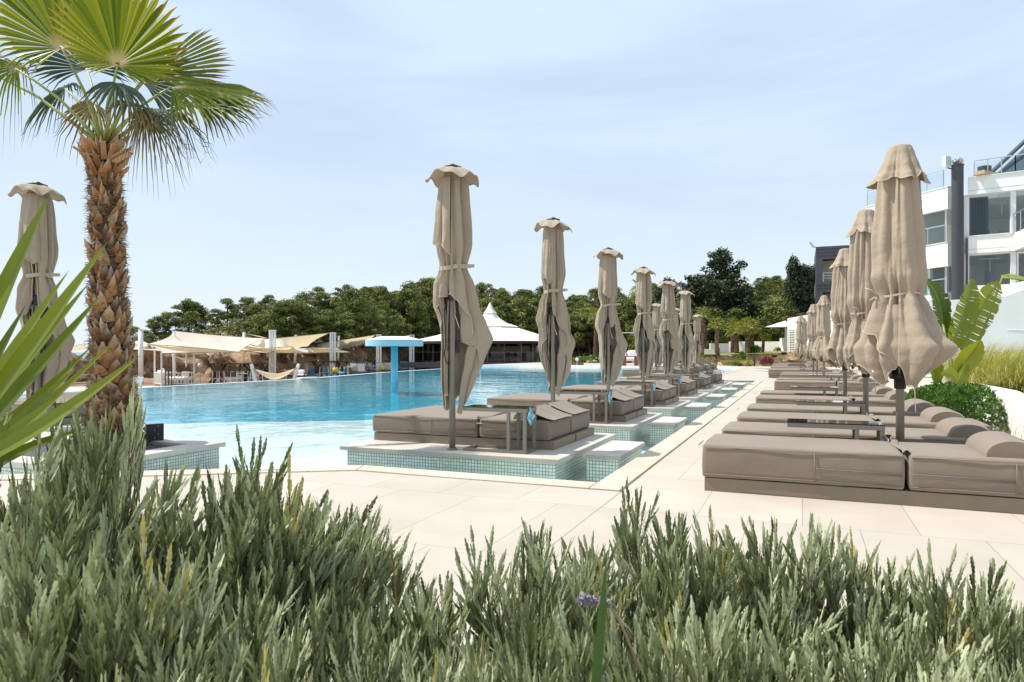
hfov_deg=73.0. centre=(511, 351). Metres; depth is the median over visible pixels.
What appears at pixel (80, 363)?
rock outcrop
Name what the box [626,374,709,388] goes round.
platform sunbed
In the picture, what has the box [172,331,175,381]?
sail mast
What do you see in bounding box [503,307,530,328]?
evergreen tree
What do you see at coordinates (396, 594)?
dry grass blade
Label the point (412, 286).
evergreen tree
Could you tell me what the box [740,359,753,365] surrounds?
garden shrub
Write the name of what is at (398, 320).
evergreen tree
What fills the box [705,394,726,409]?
stepping stone
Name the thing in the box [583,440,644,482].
stepping stone
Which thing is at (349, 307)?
evergreen tree
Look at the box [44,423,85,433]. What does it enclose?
bathing platform
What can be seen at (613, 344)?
closed parasol
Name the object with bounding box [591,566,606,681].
grass blade
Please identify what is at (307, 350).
shade sail
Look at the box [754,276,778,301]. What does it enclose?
evergreen tree
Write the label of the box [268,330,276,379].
mast
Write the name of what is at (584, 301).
evergreen tree
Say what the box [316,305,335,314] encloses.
evergreen tree
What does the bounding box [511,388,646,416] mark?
platform sunbed
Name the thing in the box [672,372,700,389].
side table
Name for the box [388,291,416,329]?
pine tree
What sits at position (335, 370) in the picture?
cushion
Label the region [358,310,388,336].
evergreen tree
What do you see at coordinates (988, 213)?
window
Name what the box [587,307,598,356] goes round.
garden palm
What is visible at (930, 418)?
sunbed
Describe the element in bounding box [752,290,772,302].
evergreen tree
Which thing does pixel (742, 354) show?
garden shrub
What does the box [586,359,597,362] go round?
garden shrub
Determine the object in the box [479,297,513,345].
pine tree
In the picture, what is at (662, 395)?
platform sunbed
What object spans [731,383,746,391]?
stepping stone
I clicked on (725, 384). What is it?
bathing platform
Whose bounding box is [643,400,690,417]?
bathing platform
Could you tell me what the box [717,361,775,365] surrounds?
stone wall
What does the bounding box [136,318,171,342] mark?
pine tree
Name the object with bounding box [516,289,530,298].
pine tree
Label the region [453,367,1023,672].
pool deck
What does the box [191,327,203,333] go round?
evergreen tree
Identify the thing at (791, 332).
boundary wall
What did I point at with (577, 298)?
pine tree
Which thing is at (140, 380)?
tapered tub
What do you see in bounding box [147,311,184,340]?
pine tree
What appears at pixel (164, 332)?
evergreen tree
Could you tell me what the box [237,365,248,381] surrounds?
bar stool
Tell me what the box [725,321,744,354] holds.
garden palm
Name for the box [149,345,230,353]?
shade sail
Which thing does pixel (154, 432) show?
garden floodlight
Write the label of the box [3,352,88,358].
sea
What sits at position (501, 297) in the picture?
evergreen tree
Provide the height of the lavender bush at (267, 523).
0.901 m
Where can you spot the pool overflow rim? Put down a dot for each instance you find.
(72, 389)
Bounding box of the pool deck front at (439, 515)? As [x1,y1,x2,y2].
[0,471,619,621]
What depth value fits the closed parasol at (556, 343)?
10.31 m
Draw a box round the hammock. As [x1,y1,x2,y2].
[250,363,299,380]
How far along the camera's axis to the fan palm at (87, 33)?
7.58 m
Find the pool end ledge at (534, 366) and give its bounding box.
[482,365,742,368]
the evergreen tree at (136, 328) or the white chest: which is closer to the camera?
the white chest
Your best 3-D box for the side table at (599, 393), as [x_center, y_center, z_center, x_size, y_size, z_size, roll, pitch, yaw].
[1.124,0.810,10.326,0.759,0.480,0.310,0,0,23]
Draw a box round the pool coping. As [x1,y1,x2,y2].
[0,367,762,491]
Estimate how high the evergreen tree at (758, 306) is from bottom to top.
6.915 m
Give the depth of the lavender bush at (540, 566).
1.48 m
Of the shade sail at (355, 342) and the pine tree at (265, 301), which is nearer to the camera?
the shade sail at (355, 342)
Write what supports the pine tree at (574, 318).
on the hillside terrain at (253, 357)
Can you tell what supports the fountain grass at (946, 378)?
on the planting soil
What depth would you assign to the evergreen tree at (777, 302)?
75.30 m
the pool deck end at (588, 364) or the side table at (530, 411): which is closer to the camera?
the side table at (530, 411)
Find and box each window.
[923,210,946,244]
[924,269,927,295]
[928,267,946,294]
[969,192,1009,235]
[969,252,1009,284]
[1016,190,1023,231]
[1016,251,1023,282]
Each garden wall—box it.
[710,343,728,355]
[729,341,779,355]
[780,338,786,350]
[928,289,1023,349]
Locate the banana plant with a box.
[915,274,1023,410]
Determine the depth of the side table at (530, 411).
7.25 m
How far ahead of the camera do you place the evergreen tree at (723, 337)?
69.37 m
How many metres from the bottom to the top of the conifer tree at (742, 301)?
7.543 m
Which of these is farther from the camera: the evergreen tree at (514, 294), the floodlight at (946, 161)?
the evergreen tree at (514, 294)
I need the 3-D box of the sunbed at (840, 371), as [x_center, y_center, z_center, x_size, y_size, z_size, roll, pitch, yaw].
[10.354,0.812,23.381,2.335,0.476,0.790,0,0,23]
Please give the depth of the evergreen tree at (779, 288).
118.31 m
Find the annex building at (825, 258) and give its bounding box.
[809,242,848,310]
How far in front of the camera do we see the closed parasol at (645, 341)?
16.29 m
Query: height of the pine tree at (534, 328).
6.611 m
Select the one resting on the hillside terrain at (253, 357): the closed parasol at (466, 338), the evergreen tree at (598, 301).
the evergreen tree at (598, 301)
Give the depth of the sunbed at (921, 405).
8.45 m
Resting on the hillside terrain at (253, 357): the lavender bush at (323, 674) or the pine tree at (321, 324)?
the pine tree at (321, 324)
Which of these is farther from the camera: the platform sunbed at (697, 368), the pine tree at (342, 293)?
the pine tree at (342, 293)
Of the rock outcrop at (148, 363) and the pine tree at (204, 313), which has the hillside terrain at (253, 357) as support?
the pine tree at (204, 313)
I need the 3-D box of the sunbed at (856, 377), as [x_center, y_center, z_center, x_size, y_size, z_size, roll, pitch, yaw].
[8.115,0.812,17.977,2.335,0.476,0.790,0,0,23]
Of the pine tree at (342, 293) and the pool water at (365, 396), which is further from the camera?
the pine tree at (342, 293)
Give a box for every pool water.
[20,367,735,452]
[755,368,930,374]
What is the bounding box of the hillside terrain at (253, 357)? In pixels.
[84,292,830,376]
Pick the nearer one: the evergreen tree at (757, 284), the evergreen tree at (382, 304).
the evergreen tree at (382, 304)
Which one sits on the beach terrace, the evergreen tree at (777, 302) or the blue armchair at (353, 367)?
the blue armchair at (353, 367)
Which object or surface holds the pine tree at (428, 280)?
on the hillside terrain at (253, 357)
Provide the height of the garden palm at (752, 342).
3.269 m
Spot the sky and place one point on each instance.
(665, 134)
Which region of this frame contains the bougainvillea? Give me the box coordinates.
[760,356,773,363]
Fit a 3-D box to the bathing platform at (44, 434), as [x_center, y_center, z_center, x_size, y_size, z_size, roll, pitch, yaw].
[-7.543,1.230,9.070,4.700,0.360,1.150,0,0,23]
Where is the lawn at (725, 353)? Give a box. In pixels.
[719,351,793,361]
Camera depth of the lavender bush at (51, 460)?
1.45 m
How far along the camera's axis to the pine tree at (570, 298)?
101.67 m
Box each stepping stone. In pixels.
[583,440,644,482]
[648,417,686,446]
[683,403,711,424]
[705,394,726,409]
[720,388,737,398]
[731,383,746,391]
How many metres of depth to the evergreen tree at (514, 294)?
98.30 m
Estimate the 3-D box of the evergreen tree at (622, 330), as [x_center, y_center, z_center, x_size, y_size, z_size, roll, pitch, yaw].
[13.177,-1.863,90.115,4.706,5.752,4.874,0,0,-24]
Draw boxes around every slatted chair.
[309,369,320,376]
[321,366,332,376]
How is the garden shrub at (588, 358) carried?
on the pool deck end at (588, 364)
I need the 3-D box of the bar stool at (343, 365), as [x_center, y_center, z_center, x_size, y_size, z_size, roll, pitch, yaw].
[-14.436,1.513,59.496,0.606,1.278,0.564,0,0,28]
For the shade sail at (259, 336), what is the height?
0.794 m
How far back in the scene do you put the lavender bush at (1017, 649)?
1.25 m
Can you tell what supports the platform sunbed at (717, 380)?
on the bathing platform at (725, 384)
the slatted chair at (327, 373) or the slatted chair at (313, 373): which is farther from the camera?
the slatted chair at (327, 373)
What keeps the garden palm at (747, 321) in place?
on the lawn at (725, 353)
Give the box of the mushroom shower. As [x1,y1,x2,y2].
[365,336,422,381]
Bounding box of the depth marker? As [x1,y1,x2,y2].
[245,467,279,469]
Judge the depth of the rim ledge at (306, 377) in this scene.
30.45 m
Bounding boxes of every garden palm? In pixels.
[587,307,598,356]
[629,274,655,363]
[693,308,712,352]
[707,316,727,360]
[725,318,737,354]
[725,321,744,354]
[734,317,759,352]
[738,319,762,354]
[757,332,771,353]
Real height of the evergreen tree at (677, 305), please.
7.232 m
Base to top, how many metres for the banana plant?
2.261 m
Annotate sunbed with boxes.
[0,392,88,425]
[373,404,574,449]
[409,400,593,440]
[487,390,636,421]
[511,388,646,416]
[555,383,671,405]
[571,380,678,402]
[595,378,692,395]
[616,376,697,393]
[622,368,679,376]
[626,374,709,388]
[650,371,720,383]
[675,365,701,372]
[677,363,715,369]
[682,372,712,387]
[702,431,1023,513]
[703,370,723,382]
[722,417,1023,444]
[737,407,990,430]
[747,399,934,415]
[756,390,907,406]
[760,386,893,396]
[768,366,831,377]
[769,366,820,371]
[771,364,815,367]
[771,365,819,367]
[774,376,879,391]
[776,374,874,381]
[780,370,860,378]
[782,369,857,373]
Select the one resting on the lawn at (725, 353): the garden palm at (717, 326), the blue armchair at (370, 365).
the garden palm at (717, 326)
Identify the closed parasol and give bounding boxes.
[7,182,74,440]
[425,164,492,449]
[534,217,575,401]
[593,247,627,390]
[631,266,656,385]
[651,302,662,372]
[657,280,682,379]
[674,307,679,366]
[676,289,695,375]
[692,314,702,363]
[794,316,806,364]
[803,318,807,363]
[805,304,819,371]
[812,295,830,377]
[825,248,855,396]
[843,209,875,414]
[853,144,958,441]
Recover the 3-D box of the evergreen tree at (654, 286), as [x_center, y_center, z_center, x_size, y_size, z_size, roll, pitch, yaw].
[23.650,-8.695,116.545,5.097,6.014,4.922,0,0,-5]
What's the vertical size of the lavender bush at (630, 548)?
0.792 m
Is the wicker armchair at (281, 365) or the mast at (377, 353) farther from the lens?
the mast at (377, 353)
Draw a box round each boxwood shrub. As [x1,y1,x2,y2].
[905,380,1008,431]
[905,384,976,418]
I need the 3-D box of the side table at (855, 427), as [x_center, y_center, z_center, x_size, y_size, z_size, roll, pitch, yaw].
[2.678,0.815,5.758,0.720,0.470,0.310,0,0,23]
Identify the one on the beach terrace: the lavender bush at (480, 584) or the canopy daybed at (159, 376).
the canopy daybed at (159, 376)
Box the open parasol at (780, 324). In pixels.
[767,321,786,350]
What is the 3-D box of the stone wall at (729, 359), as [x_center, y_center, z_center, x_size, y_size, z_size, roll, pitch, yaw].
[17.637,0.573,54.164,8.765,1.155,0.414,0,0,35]
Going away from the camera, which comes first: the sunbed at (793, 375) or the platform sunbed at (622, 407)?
the platform sunbed at (622, 407)
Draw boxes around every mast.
[138,329,143,383]
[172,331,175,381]
[242,332,245,365]
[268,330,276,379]
[329,332,336,375]
[337,336,339,359]
[376,334,381,372]
[409,335,413,370]
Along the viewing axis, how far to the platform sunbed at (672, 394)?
14.67 m
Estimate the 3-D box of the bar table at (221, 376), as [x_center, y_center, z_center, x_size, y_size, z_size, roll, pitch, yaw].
[-19.132,1.488,47.500,3.600,1.408,0.700,0,0,11]
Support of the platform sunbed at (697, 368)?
on the bathing platform
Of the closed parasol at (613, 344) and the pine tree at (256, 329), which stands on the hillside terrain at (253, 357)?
the pine tree at (256, 329)
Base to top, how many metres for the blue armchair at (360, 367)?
1.142 m
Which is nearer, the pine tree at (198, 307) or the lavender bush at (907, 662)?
the lavender bush at (907, 662)
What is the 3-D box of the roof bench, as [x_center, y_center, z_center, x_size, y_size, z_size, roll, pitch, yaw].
[26.457,-9.900,38.600,1.600,0.200,0.600,0,0,-29]
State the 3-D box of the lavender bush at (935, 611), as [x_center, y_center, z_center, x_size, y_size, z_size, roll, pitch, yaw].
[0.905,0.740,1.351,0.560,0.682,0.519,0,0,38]
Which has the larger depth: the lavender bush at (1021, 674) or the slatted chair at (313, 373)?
the slatted chair at (313, 373)
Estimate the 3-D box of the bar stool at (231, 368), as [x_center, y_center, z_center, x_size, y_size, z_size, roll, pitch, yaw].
[-18.646,1.513,46.196,0.606,1.278,0.564,0,0,28]
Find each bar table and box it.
[206,363,259,382]
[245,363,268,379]
[310,361,349,376]
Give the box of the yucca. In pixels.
[0,193,138,465]
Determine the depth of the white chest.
57.79 m
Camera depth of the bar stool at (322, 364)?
58.34 m
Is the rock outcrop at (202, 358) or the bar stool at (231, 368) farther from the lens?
the rock outcrop at (202, 358)
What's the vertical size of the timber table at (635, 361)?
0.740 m
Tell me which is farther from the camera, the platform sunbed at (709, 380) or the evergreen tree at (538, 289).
the evergreen tree at (538, 289)
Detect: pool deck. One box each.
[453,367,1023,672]
[721,366,770,380]
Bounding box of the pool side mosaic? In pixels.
[724,381,753,387]
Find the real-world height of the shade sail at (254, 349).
1.213 m
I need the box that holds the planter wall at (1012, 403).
[963,384,1023,439]
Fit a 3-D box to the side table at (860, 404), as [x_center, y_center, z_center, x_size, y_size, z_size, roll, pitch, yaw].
[3.729,0.815,8.126,0.720,0.470,0.310,0,0,23]
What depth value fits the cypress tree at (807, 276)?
85.39 m
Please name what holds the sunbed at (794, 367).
on the pool deck at (675, 477)
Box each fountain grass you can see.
[926,338,1016,383]
[968,339,1023,385]
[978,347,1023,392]
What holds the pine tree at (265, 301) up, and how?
on the hillside terrain at (253, 357)
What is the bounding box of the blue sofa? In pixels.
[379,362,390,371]
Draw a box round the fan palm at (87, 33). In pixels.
[0,0,275,450]
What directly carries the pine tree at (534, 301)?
on the hillside terrain at (253, 357)
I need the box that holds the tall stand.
[165,370,171,385]
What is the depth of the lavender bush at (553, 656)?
0.98 m
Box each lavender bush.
[0,397,151,537]
[0,414,107,624]
[0,415,224,655]
[0,481,281,681]
[0,534,319,681]
[5,454,347,681]
[31,375,182,605]
[57,537,348,681]
[85,424,413,681]
[167,468,380,681]
[170,567,424,681]
[258,496,467,662]
[260,611,464,681]
[311,578,502,681]
[344,639,506,681]
[351,525,628,681]
[400,604,616,681]
[428,517,663,680]
[431,591,746,681]
[490,476,779,677]
[533,595,734,681]
[568,589,855,681]
[573,507,867,681]
[668,600,913,681]
[670,512,910,679]
[742,522,984,680]
[745,622,985,681]
[801,538,1021,681]
[840,615,1021,681]
[853,564,1023,680]
[885,598,1023,681]
[929,658,1023,681]
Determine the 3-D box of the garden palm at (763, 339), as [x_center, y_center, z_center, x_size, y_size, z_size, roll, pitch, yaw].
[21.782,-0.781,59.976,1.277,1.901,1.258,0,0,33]
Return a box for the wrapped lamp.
[951,157,963,163]
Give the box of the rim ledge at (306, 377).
[296,377,319,378]
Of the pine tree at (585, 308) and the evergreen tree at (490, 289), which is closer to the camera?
the pine tree at (585, 308)
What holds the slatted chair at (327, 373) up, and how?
on the terrace decking
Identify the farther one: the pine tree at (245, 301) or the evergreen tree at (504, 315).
the evergreen tree at (504, 315)
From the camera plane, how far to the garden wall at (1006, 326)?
33.60 m
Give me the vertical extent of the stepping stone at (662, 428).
0.360 m
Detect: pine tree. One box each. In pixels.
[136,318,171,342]
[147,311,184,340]
[171,300,208,331]
[173,298,215,327]
[207,308,226,328]
[213,298,243,323]
[231,312,265,336]
[237,296,259,309]
[238,307,251,320]
[240,303,262,323]
[246,322,273,355]
[251,304,315,359]
[260,294,276,309]
[260,299,315,363]
[300,314,333,356]
[305,286,325,303]
[310,290,339,314]
[320,309,348,340]
[328,312,359,349]
[331,284,352,295]
[331,288,365,320]
[348,301,389,348]
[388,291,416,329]
[411,303,440,335]
[416,277,434,288]
[419,282,432,302]
[420,276,434,301]
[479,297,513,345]
[480,306,507,322]
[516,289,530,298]
[526,297,539,329]
[526,311,538,332]
[565,294,575,304]
[569,313,584,344]
[570,304,593,355]
[571,312,598,355]
[573,295,585,302]
[583,312,596,343]
[583,321,597,353]
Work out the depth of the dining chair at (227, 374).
44.56 m
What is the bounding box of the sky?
[0,0,1023,351]
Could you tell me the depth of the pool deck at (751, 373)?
32.03 m
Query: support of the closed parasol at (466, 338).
on the bathing platform at (567, 462)
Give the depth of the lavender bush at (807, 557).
1.46 m
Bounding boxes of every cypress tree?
[780,253,807,336]
[791,263,813,314]
[801,263,813,303]
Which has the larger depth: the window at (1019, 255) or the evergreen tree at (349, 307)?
the evergreen tree at (349, 307)
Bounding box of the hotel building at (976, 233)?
[866,140,1023,300]
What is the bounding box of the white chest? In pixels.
[704,349,714,353]
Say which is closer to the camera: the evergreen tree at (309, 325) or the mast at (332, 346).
the mast at (332, 346)
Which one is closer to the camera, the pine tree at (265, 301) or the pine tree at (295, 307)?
the pine tree at (295, 307)
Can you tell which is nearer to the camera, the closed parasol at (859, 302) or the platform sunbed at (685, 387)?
the closed parasol at (859, 302)
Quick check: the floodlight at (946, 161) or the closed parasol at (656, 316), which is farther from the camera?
the floodlight at (946, 161)
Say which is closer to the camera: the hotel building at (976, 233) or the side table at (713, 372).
the side table at (713, 372)
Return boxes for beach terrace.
[61,370,406,386]
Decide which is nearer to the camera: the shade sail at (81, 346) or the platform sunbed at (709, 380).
the platform sunbed at (709, 380)
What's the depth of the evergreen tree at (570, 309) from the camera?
94.79 m
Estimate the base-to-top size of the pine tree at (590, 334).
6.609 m
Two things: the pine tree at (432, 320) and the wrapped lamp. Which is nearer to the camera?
the wrapped lamp
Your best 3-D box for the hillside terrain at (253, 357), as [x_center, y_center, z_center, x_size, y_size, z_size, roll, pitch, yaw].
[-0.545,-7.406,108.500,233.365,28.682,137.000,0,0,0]
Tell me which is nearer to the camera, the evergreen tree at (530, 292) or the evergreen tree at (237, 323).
the evergreen tree at (237, 323)
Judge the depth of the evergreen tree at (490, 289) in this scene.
103.59 m
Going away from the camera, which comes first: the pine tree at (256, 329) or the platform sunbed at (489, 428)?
the platform sunbed at (489, 428)
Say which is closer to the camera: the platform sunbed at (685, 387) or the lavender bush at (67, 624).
the lavender bush at (67, 624)
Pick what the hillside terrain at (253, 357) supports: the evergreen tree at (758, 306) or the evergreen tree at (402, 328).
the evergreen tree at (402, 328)
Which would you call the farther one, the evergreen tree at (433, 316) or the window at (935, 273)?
the evergreen tree at (433, 316)
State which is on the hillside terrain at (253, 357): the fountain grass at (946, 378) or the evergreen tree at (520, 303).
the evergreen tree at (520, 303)
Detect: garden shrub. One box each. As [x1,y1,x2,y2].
[575,355,599,362]
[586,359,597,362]
[700,351,714,356]
[730,361,740,365]
[737,350,746,358]
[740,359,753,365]
[750,344,761,352]
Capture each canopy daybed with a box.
[154,349,194,385]
[622,332,662,360]
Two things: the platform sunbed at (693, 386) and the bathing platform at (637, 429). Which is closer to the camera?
the bathing platform at (637, 429)
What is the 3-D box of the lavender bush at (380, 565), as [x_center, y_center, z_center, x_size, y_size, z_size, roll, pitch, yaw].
[-0.420,0.706,1.700,0.616,0.750,0.570,0,0,30]
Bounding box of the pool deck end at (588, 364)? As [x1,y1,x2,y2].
[486,362,750,366]
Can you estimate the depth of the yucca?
1.64 m
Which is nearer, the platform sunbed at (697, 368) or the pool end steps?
the platform sunbed at (697, 368)
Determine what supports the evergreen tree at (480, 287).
on the hillside terrain at (253, 357)
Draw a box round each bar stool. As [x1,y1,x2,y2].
[212,365,223,382]
[226,365,238,382]
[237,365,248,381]
[252,365,262,380]
[319,362,328,376]
[339,362,348,375]
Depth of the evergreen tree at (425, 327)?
84.89 m
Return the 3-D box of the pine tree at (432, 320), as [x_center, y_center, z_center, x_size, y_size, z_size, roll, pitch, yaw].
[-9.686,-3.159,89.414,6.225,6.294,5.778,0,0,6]
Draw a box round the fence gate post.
[748,352,759,365]
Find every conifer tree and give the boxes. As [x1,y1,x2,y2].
[634,276,680,328]
[678,273,714,335]
[684,246,775,344]
[725,293,762,340]
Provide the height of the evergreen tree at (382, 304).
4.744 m
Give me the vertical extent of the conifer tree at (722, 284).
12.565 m
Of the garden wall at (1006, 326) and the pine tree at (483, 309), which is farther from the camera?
the pine tree at (483, 309)
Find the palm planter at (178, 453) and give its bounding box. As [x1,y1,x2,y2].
[0,437,225,473]
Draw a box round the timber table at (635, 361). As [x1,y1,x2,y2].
[622,356,637,365]
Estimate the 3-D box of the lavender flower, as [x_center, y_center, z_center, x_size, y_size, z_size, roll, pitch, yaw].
[0.128,0.371,0.921,0.088,0.105,0.025,0,0,-2]
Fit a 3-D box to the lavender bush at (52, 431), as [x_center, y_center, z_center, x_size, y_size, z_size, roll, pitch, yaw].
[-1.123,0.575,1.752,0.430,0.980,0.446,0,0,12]
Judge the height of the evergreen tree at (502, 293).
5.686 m
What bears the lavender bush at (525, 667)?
on the hedge soil
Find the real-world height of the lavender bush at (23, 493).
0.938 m
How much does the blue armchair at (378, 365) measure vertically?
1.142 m
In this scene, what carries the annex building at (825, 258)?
on the hillside terrain at (253, 357)
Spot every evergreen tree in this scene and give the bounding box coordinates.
[130,326,149,352]
[143,334,158,342]
[159,329,171,339]
[175,310,206,332]
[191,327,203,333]
[231,322,241,334]
[261,301,275,317]
[284,307,312,347]
[292,290,319,327]
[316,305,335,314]
[318,331,330,342]
[330,285,379,336]
[336,297,370,337]
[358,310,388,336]
[362,287,380,303]
[367,286,394,314]
[369,314,394,349]
[374,299,393,327]
[375,309,395,335]
[386,315,410,351]
[387,288,431,337]
[390,280,429,330]
[392,312,411,335]
[410,303,436,334]
[411,318,439,351]
[415,297,440,361]
[475,281,497,299]
[482,283,496,296]
[495,289,508,304]
[495,290,513,311]
[497,311,514,345]
[499,297,537,345]
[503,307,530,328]
[509,291,528,301]
[509,295,531,327]
[514,305,538,345]
[519,289,538,304]
[528,285,567,304]
[565,301,579,308]
[567,305,577,314]
[575,297,597,307]
[583,289,598,302]
[589,288,597,305]
[593,297,599,306]
[597,320,630,342]
[616,295,635,343]
[617,300,636,349]
[625,306,652,349]
[651,283,658,289]
[675,298,709,362]
[690,306,730,348]
[718,308,759,342]
[735,300,783,340]
[750,306,790,340]
[752,282,769,302]
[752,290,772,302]
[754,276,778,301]
[765,296,803,340]
[767,275,783,296]
[773,278,792,299]
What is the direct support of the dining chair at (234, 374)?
on the terrace decking
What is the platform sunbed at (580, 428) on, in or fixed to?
on the bathing platform at (567, 462)
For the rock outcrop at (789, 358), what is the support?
on the ground
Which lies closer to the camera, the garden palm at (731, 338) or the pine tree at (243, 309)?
the garden palm at (731, 338)
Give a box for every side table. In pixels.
[463,404,535,453]
[560,390,611,423]
[615,381,655,406]
[648,376,681,396]
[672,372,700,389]
[690,369,714,383]
[787,418,884,440]
[791,386,837,395]
[797,400,864,414]
[800,369,822,373]
[809,374,839,380]
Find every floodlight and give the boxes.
[144,423,163,441]
[942,156,950,169]
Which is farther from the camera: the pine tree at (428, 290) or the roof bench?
the pine tree at (428, 290)
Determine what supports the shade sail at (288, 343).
attached to the mast at (271, 365)
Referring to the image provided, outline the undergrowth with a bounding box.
[148,285,783,374]
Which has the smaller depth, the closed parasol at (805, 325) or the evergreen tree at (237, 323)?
the closed parasol at (805, 325)
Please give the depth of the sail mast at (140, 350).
45.89 m
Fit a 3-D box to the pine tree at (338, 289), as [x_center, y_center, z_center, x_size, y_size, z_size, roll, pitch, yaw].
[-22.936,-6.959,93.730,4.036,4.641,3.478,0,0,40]
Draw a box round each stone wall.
[693,352,793,363]
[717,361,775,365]
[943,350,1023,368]
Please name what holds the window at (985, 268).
in the hotel building at (976, 233)
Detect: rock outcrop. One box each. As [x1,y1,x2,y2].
[64,368,87,381]
[68,352,91,379]
[131,345,170,377]
[159,353,209,376]
[204,352,237,377]
[780,354,831,366]
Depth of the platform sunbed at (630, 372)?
28.75 m
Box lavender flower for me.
[576,591,641,670]
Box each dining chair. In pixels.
[224,372,234,382]
[230,372,241,381]
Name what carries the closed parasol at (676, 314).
on the bathing platform
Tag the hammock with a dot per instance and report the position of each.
(273, 375)
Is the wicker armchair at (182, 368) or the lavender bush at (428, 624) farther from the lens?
the wicker armchair at (182, 368)
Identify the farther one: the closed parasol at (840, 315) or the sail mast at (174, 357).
the sail mast at (174, 357)
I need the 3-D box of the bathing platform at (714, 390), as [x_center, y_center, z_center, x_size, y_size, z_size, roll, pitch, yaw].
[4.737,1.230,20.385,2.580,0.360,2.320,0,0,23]
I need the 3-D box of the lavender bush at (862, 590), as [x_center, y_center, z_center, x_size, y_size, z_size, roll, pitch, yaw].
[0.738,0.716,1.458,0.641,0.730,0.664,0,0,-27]
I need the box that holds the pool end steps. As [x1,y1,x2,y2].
[599,367,638,369]
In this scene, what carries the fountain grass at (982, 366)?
on the planting soil
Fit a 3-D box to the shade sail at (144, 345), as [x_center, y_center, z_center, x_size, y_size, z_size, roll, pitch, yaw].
[-32.479,-0.556,60.164,3.094,1.192,8.399,0,0,-41]
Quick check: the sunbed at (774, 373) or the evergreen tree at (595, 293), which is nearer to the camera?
the sunbed at (774, 373)
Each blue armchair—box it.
[330,364,344,375]
[350,363,361,374]
[357,363,366,373]
[367,362,374,372]
[375,362,382,372]
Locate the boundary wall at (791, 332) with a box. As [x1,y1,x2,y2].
[787,311,832,351]
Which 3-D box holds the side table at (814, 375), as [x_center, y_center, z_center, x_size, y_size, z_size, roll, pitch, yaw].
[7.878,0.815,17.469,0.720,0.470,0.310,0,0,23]
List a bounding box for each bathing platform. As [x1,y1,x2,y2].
[28,432,84,441]
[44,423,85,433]
[340,433,616,480]
[589,413,662,441]
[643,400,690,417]
[679,392,708,404]
[698,386,722,395]
[713,382,731,393]
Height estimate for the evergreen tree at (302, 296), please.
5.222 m
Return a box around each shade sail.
[72,344,87,349]
[134,340,160,350]
[147,331,265,351]
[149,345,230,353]
[242,345,276,352]
[245,333,268,338]
[250,333,328,349]
[273,347,350,353]
[304,335,374,348]
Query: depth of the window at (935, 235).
41.05 m
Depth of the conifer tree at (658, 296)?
77.47 m
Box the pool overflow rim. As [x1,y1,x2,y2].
[23,369,431,393]
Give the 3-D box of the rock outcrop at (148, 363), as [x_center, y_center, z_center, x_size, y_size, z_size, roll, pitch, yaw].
[-31.086,1.961,60.149,3.610,5.260,5.995,0,0,15]
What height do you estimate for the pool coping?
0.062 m
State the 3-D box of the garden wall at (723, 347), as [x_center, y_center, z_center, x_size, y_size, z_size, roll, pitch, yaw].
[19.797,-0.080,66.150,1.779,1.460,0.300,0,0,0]
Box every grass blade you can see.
[390,536,398,604]
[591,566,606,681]
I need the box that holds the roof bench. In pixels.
[973,170,996,175]
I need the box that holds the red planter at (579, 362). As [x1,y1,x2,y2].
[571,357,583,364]
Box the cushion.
[332,367,338,372]
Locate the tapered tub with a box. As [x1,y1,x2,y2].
[135,377,143,386]
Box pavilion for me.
[401,302,540,367]
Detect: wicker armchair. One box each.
[177,365,192,384]
[279,363,290,372]
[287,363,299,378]
[293,363,308,376]
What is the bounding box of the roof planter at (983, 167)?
[977,165,991,170]
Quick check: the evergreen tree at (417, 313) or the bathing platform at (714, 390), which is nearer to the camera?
the bathing platform at (714, 390)
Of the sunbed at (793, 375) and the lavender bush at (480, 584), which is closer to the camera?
the lavender bush at (480, 584)
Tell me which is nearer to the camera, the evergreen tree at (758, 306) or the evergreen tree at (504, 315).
the evergreen tree at (758, 306)
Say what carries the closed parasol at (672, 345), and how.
on the bathing platform at (714, 390)
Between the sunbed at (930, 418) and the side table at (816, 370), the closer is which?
the sunbed at (930, 418)
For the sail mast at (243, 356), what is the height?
3.860 m
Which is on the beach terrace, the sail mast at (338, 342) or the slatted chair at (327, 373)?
the sail mast at (338, 342)
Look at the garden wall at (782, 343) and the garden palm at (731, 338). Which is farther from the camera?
the garden palm at (731, 338)
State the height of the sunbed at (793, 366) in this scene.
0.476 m
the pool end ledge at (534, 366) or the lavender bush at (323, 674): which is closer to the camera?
the lavender bush at (323, 674)
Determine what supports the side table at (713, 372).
on the bathing platform at (725, 384)
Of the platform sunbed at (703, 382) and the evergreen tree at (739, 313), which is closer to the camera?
the platform sunbed at (703, 382)
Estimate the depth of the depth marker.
6.11 m
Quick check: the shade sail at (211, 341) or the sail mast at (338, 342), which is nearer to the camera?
the shade sail at (211, 341)

